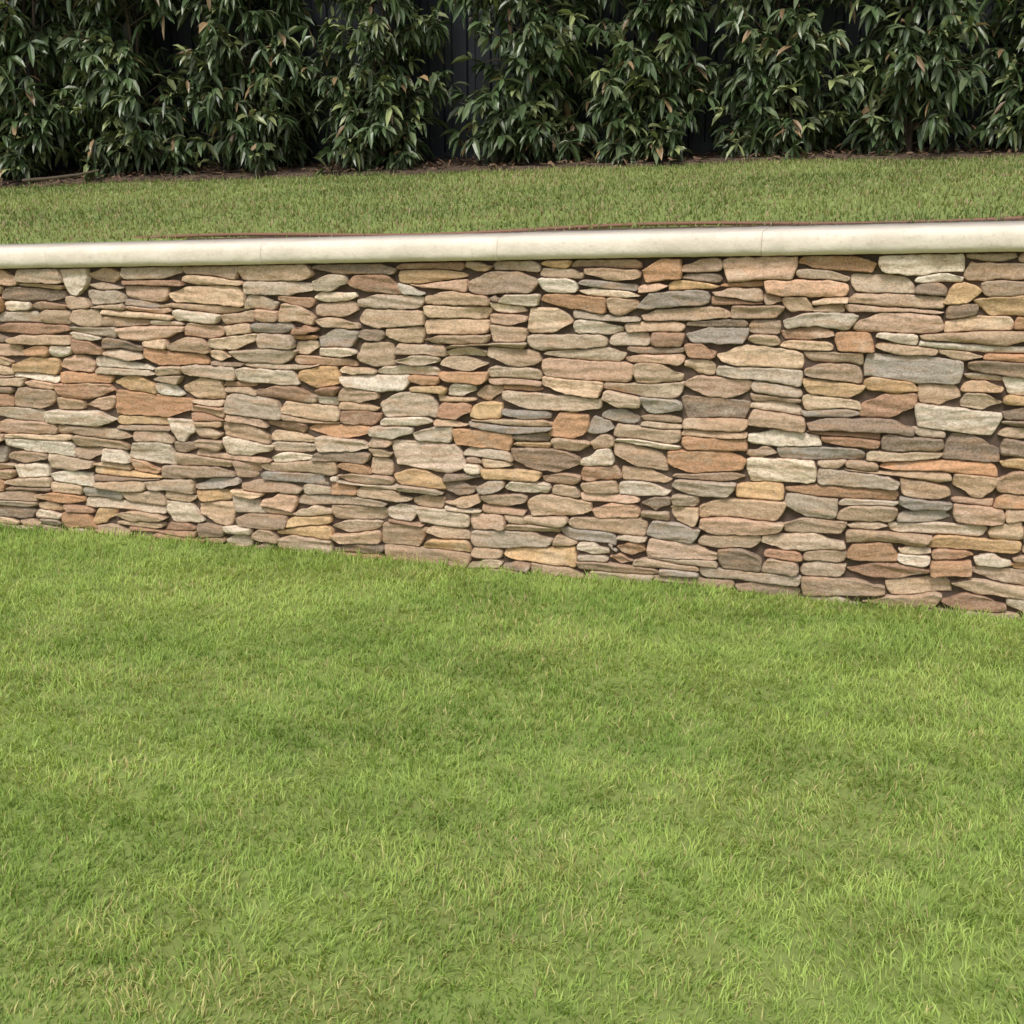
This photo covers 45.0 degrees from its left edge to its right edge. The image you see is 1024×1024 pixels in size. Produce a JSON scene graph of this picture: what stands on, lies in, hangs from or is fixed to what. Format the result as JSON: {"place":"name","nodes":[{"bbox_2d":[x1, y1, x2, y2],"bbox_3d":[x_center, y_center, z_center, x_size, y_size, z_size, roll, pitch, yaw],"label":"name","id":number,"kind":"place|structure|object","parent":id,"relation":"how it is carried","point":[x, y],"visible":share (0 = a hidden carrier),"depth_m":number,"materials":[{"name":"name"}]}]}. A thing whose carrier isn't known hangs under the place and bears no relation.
{"place":"outdoors","nodes":[
{"label":"outdoors","id":0,"kind":"place"},
{"bbox_2d":[0,516,1023,1023],"bbox_3d":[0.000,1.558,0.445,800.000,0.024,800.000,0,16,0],"label":"lawn ground","id":1,"kind":"structure","parent":0,"point":[766,978],"depth_m":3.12,"materials":[{"name":"green plant"}]},
{"bbox_2d":[0,252,1023,618],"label":"ledge stones","id":2,"kind":"object","parent":1,"relation":"on","point":[714,426],"visible":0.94,"depth_m":4.83,"materials":[{"name":"beige stone"}]},
{"bbox_2d":[0,252,1023,616],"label":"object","id":3,"kind":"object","parent":1,"relation":"on","point":[904,418],"visible":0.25,"depth_m":4.82,"materials":[{"name":"brown stone"}]},
{"bbox_2d":[0,221,1023,268],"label":"bullnose coping","id":4,"kind":"object","parent":3,"relation":"on","point":[990,236],"visible":1,"depth_m":4.65,"materials":[{"name":"stone"}]},
{"bbox_2d":[0,153,1023,243],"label":"lawn ground","id":5,"kind":"structure","parent":0,"point":[406,226],"depth_m":6.13,"materials":[{"name":"green plant"}]},
{"bbox_2d":[0,0,1023,172],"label":"steel panel fence","id":6,"kind":"object","parent":5,"relation":"on","point":[460,43],"visible":0.05,"depth_m":8.83,"materials":[{"name":"black metal"}]},
{"bbox_2d":[0,142,1023,187],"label":"mulch bed","id":7,"kind":"object","parent":5,"relation":"on","point":[450,168],"visible":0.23,"depth_m":8.33,"materials":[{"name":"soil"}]},
{"bbox_2d":[22,169,99,181],"bbox_3d":[-3.075,-2.291,8.421,0.556,0.088,0.046,1,16,5],"label":"fallen stick","id":8,"kind":"object","parent":7,"relation":"on","point":[51,177],"visible":1,"depth_m":8.41,"materials":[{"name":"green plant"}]},
{"bbox_2d":[0,0,121,184],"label":"evergreen shrub","id":9,"kind":"object","parent":7,"relation":"on","point":[23,150],"visible":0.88,"depth_m":8.61,"materials":[{"name":"green plant"}]},
{"bbox_2d":[19,0,226,182],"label":"evergreen shrub","id":10,"kind":"object","parent":7,"relation":"on","point":[140,146],"visible":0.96,"depth_m":8.53,"materials":[{"name":"green plant"}]},
{"bbox_2d":[171,0,327,178],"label":"evergreen shrub","id":11,"kind":"object","parent":7,"relation":"on","point":[259,110],"visible":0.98,"depth_m":8.37,"materials":[{"name":"green plant"}]},
{"bbox_2d":[290,0,472,176],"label":"evergreen shrub","id":12,"kind":"object","parent":7,"relation":"on","point":[376,91],"visible":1,"depth_m":8.25,"materials":[{"name":"green plant"}]},
{"bbox_2d":[435,0,607,165],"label":"evergreen shrub","id":13,"kind":"object","parent":7,"relation":"on","point":[524,125],"visible":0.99,"depth_m":8.16,"materials":[{"name":"green plant"}]},
{"bbox_2d":[555,0,738,165],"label":"evergreen shrub","id":14,"kind":"object","parent":7,"relation":"on","point":[643,131],"visible":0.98,"depth_m":7.96,"materials":[{"name":"green plant"}]},
{"bbox_2d":[679,0,868,160],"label":"evergreen shrub","id":15,"kind":"object","parent":7,"relation":"on","point":[783,130],"visible":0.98,"depth_m":7.91,"materials":[{"name":"green plant"}]},
{"bbox_2d":[821,0,1012,155],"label":"evergreen shrub","id":16,"kind":"object","parent":7,"relation":"on","point":[900,98],"visible":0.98,"depth_m":7.77,"materials":[{"name":"green plant"}]},
{"bbox_2d":[963,0,1023,151],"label":"evergreen shrub","id":17,"kind":"object","parent":7,"relation":"on","point":[1006,121],"visible":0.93,"depth_m":7.77,"materials":[{"name":"green plant"}]},
{"bbox_2d":[126,216,1021,237],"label":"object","id":18,"kind":"object","parent":5,"relation":"on","point":[683,223],"visible":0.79,"depth_m":5.04,"materials":[{"name":"brown"}]},
{"bbox_2d":[186,219,1023,239],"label":"bare soil strip","id":19,"kind":"object","parent":5,"relation":"on","point":[674,227],"visible":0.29,"depth_m":4.83,"materials":[{"name":"brown soil"}]}
]}

